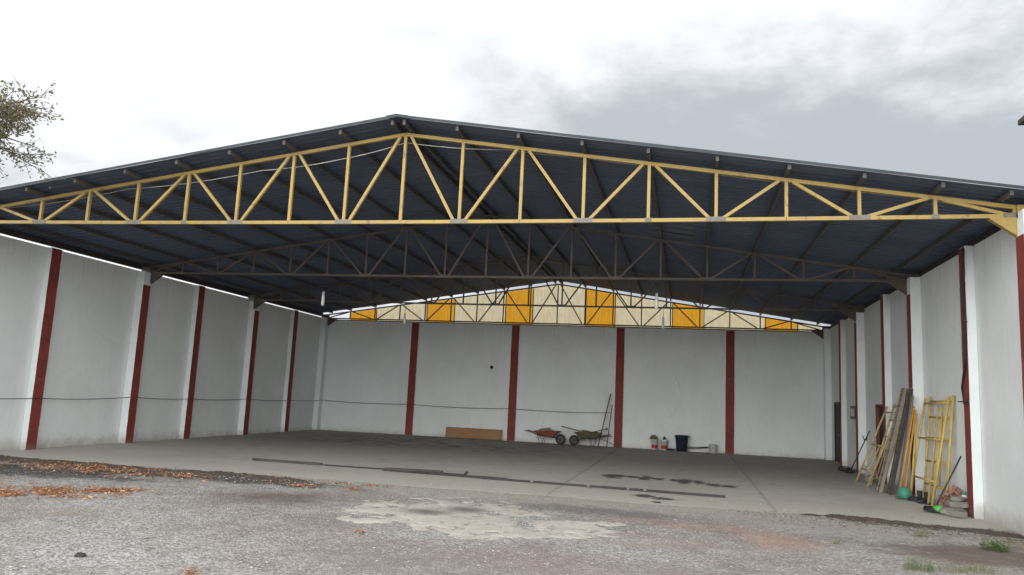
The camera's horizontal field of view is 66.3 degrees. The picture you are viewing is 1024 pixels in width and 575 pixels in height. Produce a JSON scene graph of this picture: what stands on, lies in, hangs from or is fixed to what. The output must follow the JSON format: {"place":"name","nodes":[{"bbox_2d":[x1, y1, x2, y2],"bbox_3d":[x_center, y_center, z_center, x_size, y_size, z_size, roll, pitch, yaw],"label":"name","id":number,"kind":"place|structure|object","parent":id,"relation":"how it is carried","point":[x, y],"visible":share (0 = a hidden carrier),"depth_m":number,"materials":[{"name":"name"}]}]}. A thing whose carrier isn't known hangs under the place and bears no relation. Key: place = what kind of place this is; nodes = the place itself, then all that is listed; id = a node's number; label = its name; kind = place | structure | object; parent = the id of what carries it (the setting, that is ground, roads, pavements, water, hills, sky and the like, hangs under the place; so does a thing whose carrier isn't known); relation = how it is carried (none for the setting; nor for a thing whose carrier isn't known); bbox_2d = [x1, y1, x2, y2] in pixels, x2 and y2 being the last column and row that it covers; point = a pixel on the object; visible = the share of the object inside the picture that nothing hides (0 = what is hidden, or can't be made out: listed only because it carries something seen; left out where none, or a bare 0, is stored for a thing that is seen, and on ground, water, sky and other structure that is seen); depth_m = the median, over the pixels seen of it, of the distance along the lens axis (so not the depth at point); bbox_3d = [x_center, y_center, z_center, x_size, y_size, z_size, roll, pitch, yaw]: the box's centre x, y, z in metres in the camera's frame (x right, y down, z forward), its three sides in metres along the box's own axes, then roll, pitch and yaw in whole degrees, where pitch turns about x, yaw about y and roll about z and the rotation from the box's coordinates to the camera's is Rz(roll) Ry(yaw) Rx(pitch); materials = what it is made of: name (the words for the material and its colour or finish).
{"place":"outdoors","nodes":[
{"label":"outdoors","id":0,"kind":"place"},
{"bbox_2d":[0,430,1008,529],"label":"concrete floor","id":1,"kind":"structure","parent":0,"point":[772,483],"depth_m":20.07,"materials":[{"name":"grey concrete"}]},
{"bbox_2d":[252,458,322,464],"bbox_3d":[-5.499,4.252,19.159,1.850,0.050,0.100,1,-9,13],"label":"timber batten","id":2,"kind":"object","parent":1,"relation":"on","point":[287,461],"visible":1,"depth_m":19.11,"materials":[{"name":"brown wood"}]},
{"bbox_2d":[321,464,463,474],"bbox_3d":[-2.830,4.293,18.493,3.652,0.028,0.084,1,-9,13],"label":"steel rod","id":3,"kind":"object","parent":1,"relation":"on","point":[383,468],"visible":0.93,"depth_m":18.56,"materials":[{"name":"brown metal"}]},
{"bbox_2d":[384,467,442,471],"bbox_3d":[-2.309,4.292,18.419,1.405,0.060,0.090,2,-8,8],"label":"timber batten","id":4,"kind":"object","parent":1,"relation":"on","point":[403,469],"visible":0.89,"depth_m":18.39,"materials":[{"name":"brown wood"}]},
{"bbox_2d":[383,469,477,477],"bbox_3d":[-1.755,4.262,17.913,2.612,0.030,0.070,0,-9,17],"label":"steel rod","id":5,"kind":"object","parent":1,"relation":"on","point":[430,473],"visible":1,"depth_m":17.91,"materials":[{"name":"brown metal"}]},
{"bbox_2d":[445,427,501,439],"bbox_3d":[-1.622,6.155,33.059,2.440,0.432,0.164,1,-9,13],"label":"plywood board","id":6,"kind":"object","parent":1,"relation":"on","point":[474,433],"visible":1,"depth_m":33.03,"materials":[{"name":"brown wood"}]},
{"bbox_2d":[462,475,507,478],"bbox_3d":[-0.603,4.275,17.672,1.058,0.039,0.124,0,-9,15],"label":"steel rod","id":7,"kind":"object","parent":1,"relation":"on","point":[483,476],"visible":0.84,"depth_m":17.69,"materials":[{"name":"grey metal"}]},
{"bbox_2d":[524,430,565,444],"bbox_3d":[1.370,6.113,32.062,1.661,0.538,0.701,1,-9,13],"label":"wheelbarrow","id":8,"kind":"object","parent":1,"relation":"on","point":[560,439],"visible":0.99,"depth_m":31.86,"materials":[{"name":"orange metal"}]},
{"bbox_2d":[539,427,552,430],"bbox_3d":[1.391,5.848,32.106,0.616,0.259,0.472,1,-9,13],"label":"sack","id":9,"kind":"object","parent":8,"relation":"in","point":[546,429],"visible":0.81,"depth_m":31.96,"materials":[{"name":"fabric"}]},
{"bbox_2d":[569,432,610,446],"bbox_3d":[3.120,6.131,31.616,1.661,0.538,0.701,1,-9,13],"label":"wheelbarrow","id":10,"kind":"object","parent":1,"relation":"on","point":[574,439],"visible":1,"depth_m":31.46,"materials":[{"name":"green metal"}]},
{"bbox_2d":[577,430,601,436],"bbox_3d":[3.117,5.908,31.636,1.040,0.275,0.532,1,-9,13],"label":"rubble load","id":11,"kind":"object","parent":10,"relation":"in","point":[585,431],"visible":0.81,"depth_m":31.52},
{"bbox_2d":[478,477,724,497],"bbox_3d":[1.801,4.258,16.798,5.342,0.060,0.102,0,-9,16],"label":"steel bar","id":12,"kind":"object","parent":1,"relation":"on","point":[644,490],"visible":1,"depth_m":16.69,"materials":[{"name":"metal"}]},
{"bbox_2d":[597,393,610,446],"bbox_3d":[3.757,5.397,31.905,0.642,2.179,0.156,6,-9,-23],"label":"plank","id":13,"kind":"object","parent":1,"relation":"on","point":[604,419],"visible":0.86,"depth_m":31.87,"materials":[{"name":"brown wood"}]},
{"bbox_2d":[606,405,612,446],"bbox_3d":[3.950,5.618,31.796,0.055,1.717,0.455,-3,-10,36],"label":"plank","id":14,"kind":"object","parent":1,"relation":"on","point":[609,425],"visible":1,"depth_m":31.77,"materials":[{"name":"brown wood"}]},
{"bbox_2d":[651,439,657,449],"bbox_3d":[5.700,6.274,31.348,0.284,0.409,0.281,1,-9,13],"label":"paint bucket","id":15,"kind":"object","parent":1,"relation":"on","point":[654,444],"visible":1,"depth_m":31.25,"materials":[{"name":"white plastic"}]},
{"bbox_2d":[661,440,667,449],"bbox_3d":[6.066,6.277,31.245,0.284,0.409,0.281,1,-9,13],"label":"paint bucket","id":16,"kind":"object","parent":1,"relation":"on","point":[664,443],"visible":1,"depth_m":31.14,"materials":[{"name":"white plastic"}]},
{"bbox_2d":[674,435,689,451],"bbox_3d":[6.724,6.170,31.063,0.546,0.630,0.546,8,-10,-32],"label":"bin","id":17,"kind":"object","parent":1,"relation":"on","point":[681,443],"visible":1,"depth_m":30.86,"materials":[{"name":"blue plastic"}]},
{"bbox_2d":[667,447,708,448],"bbox_3d":[6.875,6.380,31.177,1.852,0.201,0.080,1,-9,13],"label":"pipe","id":18,"kind":"object","parent":1,"relation":"on","point":[696,447],"visible":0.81,"depth_m":31.06,"materials":[{"name":"metal"}]},
{"bbox_2d":[709,444,716,452],"bbox_3d":[7.888,6.330,30.777,0.340,0.340,0.336,1,-9,13],"label":"bucket","id":19,"kind":"object","parent":1,"relation":"on","point":[712,448],"visible":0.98,"depth_m":30.67,"materials":[{"name":"white plastic"}]},
{"bbox_2d":[843,431,869,472],"bbox_3d":[10.254,4.891,23.311,0.304,1.317,1.517,3,-8,-1],"label":"garden tool","id":20,"kind":"object","parent":1,"relation":"on","point":[851,470],"visible":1,"depth_m":23.53,"materials":[{"name":"metal"}]},
{"bbox_2d":[855,406,894,486],"bbox_3d":[9.501,4.101,20.374,0.819,2.068,1.702,1,-9,13],"label":"scaffold ladder","id":21,"kind":"object","parent":1,"relation":"on","point":[869,449],"visible":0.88,"depth_m":20.59,"materials":[{"name":"paint"}]},
{"bbox_2d":[870,404,903,484],"bbox_3d":[9.501,3.985,19.797,0.650,2.134,1.352,1,-9,13],"label":"scaffold ladder","id":22,"kind":"object","parent":1,"relation":"on","point":[886,431],"visible":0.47,"depth_m":20.07,"materials":[{"name":"paint"}]},
{"bbox_2d":[876,388,906,492],"bbox_3d":[9.072,3.643,18.738,0.724,2.489,0.298,2,-8,6],"label":"scaffold plank","id":23,"kind":"object","parent":1,"relation":"on","point":[891,441],"visible":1,"depth_m":18.69,"materials":[{"name":"wood"}]},
{"bbox_2d":[886,388,912,494],"bbox_3d":[9.088,3.591,18.375,0.655,2.487,0.270,2,-8,2],"label":"scaffold plank","id":24,"kind":"object","parent":1,"relation":"on","point":[897,452],"visible":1,"depth_m":18.33,"materials":[{"name":"brown wood"}]},
{"bbox_2d":[895,487,911,498],"bbox_3d":[8.681,4.537,17.384,0.350,0.240,0.350,1,-9,13],"label":"hard hat","id":25,"kind":"object","parent":1,"relation":"on","point":[903,492],"visible":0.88,"depth_m":17.30,"materials":[{"name":"green plastic"}]},
{"bbox_2d":[896,395,913,494],"bbox_3d":[9.113,3.656,18.173,0.435,2.301,0.202,2,-8,4],"label":"plank","id":26,"kind":"object","parent":1,"relation":"on","point":[907,430],"visible":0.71,"depth_m":18.17,"materials":[{"name":"brown wood"}]},
{"bbox_2d":[899,406,914,487],"bbox_3d":[9.058,3.755,18.003,0.459,2.050,0.042,3,-8,-4],"label":"pole","id":27,"kind":"object","parent":1,"relation":"on","point":[907,445],"visible":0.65,"depth_m":18.01,"materials":[{"name":"orange paint"}]},
{"bbox_2d":[905,410,915,486],"bbox_3d":[9.068,3.776,17.868,0.394,1.968,0.041,5,-9,-12],"label":"pole","id":28,"kind":"object","parent":1,"relation":"on","point":[909,456],"visible":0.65,"depth_m":17.87,"materials":[{"name":"orange paint"}]},
{"bbox_2d":[910,413,917,493],"bbox_3d":[9.072,3.792,17.704,0.412,1.890,0.044,9,-10,-36],"label":"pole","id":29,"kind":"object","parent":1,"relation":"on","point":[913,459],"visible":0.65,"depth_m":17.70,"materials":[{"name":"yellow paint"}]},
{"bbox_2d":[908,490,922,501],"bbox_3d":[8.744,4.513,16.987,0.297,0.235,0.113,-5,-12,43],"label":"work boot","id":30,"kind":"object","parent":1,"relation":"on","point":[915,498],"visible":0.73,"depth_m":16.93,"materials":[{"name":"black rubber"}]},
{"bbox_2d":[916,492,930,503],"bbox_3d":[8.786,4.482,16.748,0.113,0.235,0.297,6,-9,-23],"label":"work boot","id":31,"kind":"object","parent":1,"relation":"on","point":[925,498],"visible":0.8,"depth_m":16.65,"materials":[{"name":"black rubber"}]},
{"bbox_2d":[910,396,950,505],"bbox_3d":[9.002,3.497,16.947,0.445,2.270,1.736,1,-9,13],"label":"scaffold ladder","id":32,"kind":"object","parent":1,"relation":"on","point":[947,403],"visible":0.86,"depth_m":16.24,"materials":[{"name":"yellow paint"}]},
{"bbox_2d":[927,407,939,503],"bbox_3d":[9.005,3.576,16.758,0.416,2.061,0.039,6,-9,-19],"label":"pole","id":33,"kind":"object","parent":1,"relation":"on","point":[933,453],"visible":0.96,"depth_m":16.74,"materials":[{"name":"yellow paint"}]},
{"bbox_2d":[933,505,943,512],"bbox_3d":[8.196,4.253,15.064,0.206,0.152,0.231,1,-9,13],"label":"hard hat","id":34,"kind":"object","parent":1,"relation":"on","point":[937,508],"visible":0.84,"depth_m":15.00,"materials":[{"name":"plastic"}]},
{"bbox_2d":[923,395,954,497],"bbox_3d":[9.113,3.468,16.777,0.256,2.285,1.606,1,-9,13],"label":"scaffold ladder","id":35,"kind":"object","parent":1,"relation":"on","point":[947,464],"visible":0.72,"depth_m":16.55,"materials":[{"name":"yellow paint"}]},
{"bbox_2d":[934,406,943,501],"bbox_3d":[8.934,3.526,16.445,0.445,2.062,0.040,7,-9,-25],"label":"pole","id":36,"kind":"object","parent":1,"relation":"on","point":[941,420],"visible":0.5,"depth_m":16.53,"materials":[{"name":"yellow paint"}]},
{"bbox_2d":[923,456,961,511],"bbox_3d":[8.354,3.800,15.191,0.716,1.088,0.375,-1,-9,21],"label":"garden tool","id":37,"kind":"object","parent":1,"relation":"on","point":[928,508],"visible":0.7,"depth_m":15.23,"materials":[{"name":"metal"}]},
{"bbox_2d":[938,485,962,507],"bbox_3d":[8.682,4.167,15.469,0.366,0.514,0.745,1,-9,13],"label":"brick rubble","id":38,"kind":"object","parent":1,"relation":"on","point":[955,491],"visible":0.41,"depth_m":15.52,"materials":[{"name":"brick"}]},
{"bbox_2d":[940,507,967,514],"bbox_3d":[8.437,4.255,14.908,0.551,0.179,0.363,9,-11,-38],"label":"cement bag","id":39,"kind":"object","parent":1,"relation":"on","point":[943,511],"visible":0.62,"depth_m":14.82,"materials":[{"name":"paper"}]},
{"bbox_2d":[944,500,968,508],"bbox_3d":[8.536,4.163,15.059,0.360,0.165,0.491,1,-9,13],"label":"cement bag","id":40,"kind":"object","parent":39,"relation":"on","point":[954,504],"visible":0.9,"depth_m":14.87,"materials":[{"name":"paper"}]},
{"bbox_2d":[950,496,966,501],"bbox_3d":[8.593,4.061,15.065,0.278,0.112,0.228,8,-10,-32],"label":"cement bag","id":41,"kind":"object","parent":40,"relation":"on","point":[959,498],"visible":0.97,"depth_m":14.99,"materials":[{"name":"paper"}]},
{"bbox_2d":[945,509,966,517],"bbox_3d":[8.311,4.230,14.685,0.190,0.110,0.380,4,-8,-7],"label":"concrete block","id":42,"kind":"object","parent":1,"relation":"on","point":[958,514],"depth_m":14.53,"materials":[{"name":"concrete"}]},
{"bbox_2d":[961,492,967,509],"bbox_3d":[8.729,4.162,15.120,0.200,0.420,0.197,1,-9,13],"label":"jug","id":43,"kind":"object","parent":1,"relation":"on","point":[964,494],"visible":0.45,"depth_m":15.11,"materials":[{"name":"white plastic"}]},
{"bbox_2d":[0,456,1023,574],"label":"ground","id":44,"kind":"structure","parent":0,"point":[180,510],"depth_m":10.41,"materials":[{"name":"grey gravel"}]},
{"bbox_2d":[0,75,64,187],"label":"leafy tree","id":45,"kind":"object","parent":44,"relation":"on","point":[10,113],"visible":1,"depth_m":12.78,"materials":[{"name":"green plant"}]},
{"bbox_2d":[74,552,86,557],"bbox_3d":[-4.535,2.815,8.242,0.128,0.067,0.093,1,-9,13],"label":"rock","id":46,"kind":"object","parent":44,"relation":"on","point":[79,554],"visible":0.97,"depth_m":8.21,"materials":[{"name":"stone"}]},
{"bbox_2d":[0,481,163,499],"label":"wood chips","id":47,"kind":"object","parent":44,"relation":"on","point":[38,489],"visible":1,"depth_m":12.76,"materials":[{"name":"brown wood"}]},
{"bbox_2d":[0,459,255,482],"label":"wood chips","id":48,"kind":"object","parent":44,"relation":"on","point":[95,468],"visible":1,"depth_m":15.68,"materials":[{"name":"brown wood"}]},
{"bbox_2d":[0,455,313,482],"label":"soil strip","id":49,"kind":"object","parent":44,"relation":"on","point":[246,476],"visible":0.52,"depth_m":16.20,"materials":[{"name":"brown soil"}]},
{"bbox_2d":[238,473,408,490],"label":"wood chips","id":50,"kind":"object","parent":49,"relation":"on","point":[351,488],"visible":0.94,"depth_m":14.91,"materials":[{"name":"brown wood"}]},
{"bbox_2d":[0,235,327,450],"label":"boundary wall","id":51,"kind":"structure","parent":44,"relation":"on","point":[75,326],"depth_m":23.27,"materials":[{"name":"white paint"}]},
{"bbox_2d":[0,397,591,412],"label":"wall cable","id":52,"kind":"object","parent":51,"relation":"attached to","point":[280,400],"depth_m":31.09,"materials":[{"name":"black rubber"}]},
{"bbox_2d":[0,133,1023,237],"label":"roof truss","id":53,"kind":"object","parent":51,"relation":"on","point":[1006,222],"visible":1,"depth_m":14.77,"materials":[{"name":"yellow metal"}]},
{"bbox_2d":[0,114,1023,327],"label":"shed roof","id":54,"kind":"structure","parent":53,"relation":"on","point":[921,247],"depth_m":18.97,"materials":[{"name":"metal"}]},
{"bbox_2d":[8,143,942,207],"bbox_3d":[-1.646,-2.126,15.268,20.002,1.497,0.036,1,-9,13],"label":"wire","id":55,"kind":"object","parent":54,"relation":"hanging from","point":[417,144],"visible":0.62,"depth_m":15.55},
{"bbox_2d":[142,215,919,294],"bbox_3d":[-0.615,-0.973,21.544,21.642,2.097,0.180,1,-9,13],"label":"roof truss","id":56,"kind":"object","parent":51,"relation":"on","point":[900,285],"visible":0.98,"depth_m":21.25,"materials":[{"name":"metal"}]},
{"bbox_2d":[321,281,324,305],"bbox_3d":[-5.389,0.106,22.442,0.092,0.840,0.090,1,-9,13],"label":"hanging lamp","id":57,"kind":"object","parent":56,"relation":"hanging from","point":[323,298],"visible":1,"depth_m":22.39,"materials":[{"name":"white plastic"}]},
{"bbox_2d":[655,293,657,308],"bbox_3d":[3.762,0.188,20.382,0.092,0.740,0.090,1,-9,13],"label":"hanging lamp","id":58,"kind":"object","parent":56,"relation":"hanging from","point":[656,301],"visible":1,"depth_m":20.32,"materials":[{"name":"white plastic"}]},
{"bbox_2d":[248,256,865,321],"bbox_3d":[0.668,-0.069,27.283,21.642,2.091,0.180,1,-9,13],"label":"roof truss","id":59,"kind":"object","parent":51,"relation":"on","point":[849,313],"visible":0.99,"depth_m":27.08,"materials":[{"name":"metal"}]},
{"bbox_2d":[403,304,405,323],"bbox_3d":[-3.840,0.954,28.130,0.092,0.720,0.090,1,-9,13],"label":"hanging lamp","id":60,"kind":"object","parent":59,"relation":"hanging from","point":[404,320],"visible":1,"depth_m":28.08,"materials":[{"name":"white plastic"}]},
{"bbox_2d":[662,309,664,328],"bbox_3d":[5.037,1.053,26.130,0.092,0.660,0.090,1,-9,13],"label":"hanging lamp","id":61,"kind":"object","parent":59,"relation":"hanging from","point":[663,322],"visible":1,"depth_m":26.09,"materials":[{"name":"white plastic"}]},
{"bbox_2d":[322,284,830,338],"bbox_3d":[2.001,0.869,33.234,21.640,2.090,0.180,1,-9,13],"label":"roof truss","id":62,"kind":"object","parent":51,"relation":"on","point":[818,332],"visible":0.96,"depth_m":33.09,"materials":[{"name":"metal"}]},
{"bbox_2d":[179,529,365,574],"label":"wood chips","id":63,"kind":"object","parent":44,"relation":"on","point":[188,571],"visible":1,"depth_m":7.79,"materials":[{"name":"brown wood"}]},
{"bbox_2d":[328,493,639,540],"bbox_3d":[-0.476,3.579,12.191,5.000,0.086,4.400,1,-9,13],"label":"sand patch","id":64,"kind":"object","parent":44,"relation":"on","point":[465,521],"visible":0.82,"depth_m":11.72,"materials":[{"name":"beige sand"}]},
{"bbox_2d":[320,320,823,458],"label":"boundary wall","id":65,"kind":"structure","parent":44,"relation":"on","point":[761,393],"depth_m":32.61,"materials":[{"name":"white paint"}]},
{"bbox_2d":[337,285,820,331],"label":"gable cladding","id":66,"kind":"structure","parent":65,"relation":"on","point":[540,295],"depth_m":33.44,"materials":[{"name":"metal"}]},
{"bbox_2d":[738,510,1023,547],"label":"rubble","id":67,"kind":"object","parent":44,"relation":"on","point":[958,532],"visible":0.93,"depth_m":13.00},
{"bbox_2d":[804,514,1023,538],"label":"soil strip","id":68,"kind":"object","parent":44,"relation":"on","point":[935,527],"visible":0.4,"depth_m":13.34,"materials":[{"name":"brown soil"}]},
{"bbox_2d":[903,554,936,572],"bbox_3d":[4.949,3.335,9.524,0.415,0.210,0.389,1,-9,13],"label":"weed","id":69,"kind":"object","parent":44,"relation":"on","point":[920,564],"visible":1,"depth_m":9.50,"materials":[{"name":"green plant"}]},
{"bbox_2d":[913,525,932,537],"bbox_3d":[6.384,3.786,12.213,0.296,0.221,0.276,-5,-11,42],"label":"weed","id":70,"kind":"object","parent":44,"relation":"on","point":[922,533],"visible":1,"depth_m":12.20,"materials":[{"name":"green plant"}]},
{"bbox_2d":[823,209,1023,534],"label":"boundary wall","id":71,"kind":"structure","parent":44,"relation":"on","point":[881,352],"depth_m":16.41,"materials":[{"name":"white paint"}]},
{"bbox_2d":[835,403,839,461],"bbox_3d":[11.998,5.330,28.813,0.045,2.129,0.890,1,-9,13],"label":"door","id":72,"kind":"structure","parent":71,"relation":"in","point":[836,404],"depth_m":28.91,"materials":[{"name":"paint"}]},
{"bbox_2d":[850,406,855,418],"bbox_3d":[11.177,4.077,25.576,0.145,0.420,0.800,1,-9,13],"label":"meter box","id":73,"kind":"object","parent":71,"relation":"attached to","point":[852,413],"visible":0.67,"depth_m":25.56,"materials":[{"name":"grey plastic"}]},
{"bbox_2d":[879,407,883,472],"bbox_3d":[10.606,4.429,22.356,0.040,2.035,0.820,1,-9,13],"label":"door","id":74,"kind":"structure","parent":71,"relation":"in","point":[880,408],"depth_m":22.61,"materials":[{"name":"paint"}]},
{"bbox_2d":[958,248,968,403],"bbox_3d":[8.809,1.204,15.258,0.232,3.882,0.683,1,-9,13],"label":"power cable","id":75,"kind":"object","parent":71,"relation":"attached to","point":[964,321],"visible":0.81,"depth_m":15.14,"materials":[{"name":"black rubber"}]},
{"bbox_2d":[937,562,968,573],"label":"weed","id":76,"kind":"object","parent":44,"relation":"on","point":[954,565],"visible":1,"depth_m":9.51,"materials":[{"name":"green plant"}]},
{"bbox_2d":[964,562,994,574],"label":"weed","id":77,"kind":"object","parent":44,"relation":"on","point":[974,568],"visible":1,"depth_m":9.61,"materials":[{"name":"green plant"}]},
{"bbox_2d":[979,538,1010,551],"bbox_3d":[6.948,3.697,11.290,0.417,0.174,0.466,-2,-10,30],"label":"weed","id":78,"kind":"object","parent":44,"relation":"on","point":[996,546],"visible":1,"depth_m":11.24,"materials":[{"name":"green plant"}]},
{"bbox_2d":[1018,115,1023,125],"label":"neighbour building","id":79,"kind":"structure","parent":44,"relation":"on","point":[1021,121],"depth_m":14.42,"materials":[{"name":"metal"}]},
{"bbox_2d":[0,0,1023,329],"label":"sky","id":80,"kind":"structure","parent":0,"point":[926,87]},
{"bbox_2d":[838,466,850,470],"bbox_3d":[10.388,5.664,24.445,0.242,0.160,0.749,3,-8,-3],"label":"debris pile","id":81,"kind":"object","parent":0,"point":[841,468],"visible":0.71,"depth_m":24.57,"materials":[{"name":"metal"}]},
{"bbox_2d":[863,475,872,482],"bbox_3d":[9.481,5.096,20.870,0.236,0.222,0.344,1,-9,13],"label":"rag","id":82,"kind":"object","parent":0,"point":[866,478],"visible":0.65,"depth_m":20.79,"materials":[{"name":"fabric"}]},
{"bbox_2d":[864,463,875,480],"bbox_3d":[9.957,5.111,21.798,0.340,0.474,0.338,1,-9,13],"label":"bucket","id":83,"kind":"object","parent":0,"point":[869,473],"visible":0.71,"depth_m":21.69,"materials":[{"name":"white plastic"}]},
{"bbox_2d":[916,499,934,505],"bbox_3d":[8.715,4.519,16.482,0.154,0.089,0.570,5,-9,-15],"label":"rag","id":84,"kind":"object","parent":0,"point":[920,501],"visible":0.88,"depth_m":16.58,"materials":[{"name":"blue fabric"}]}
]}

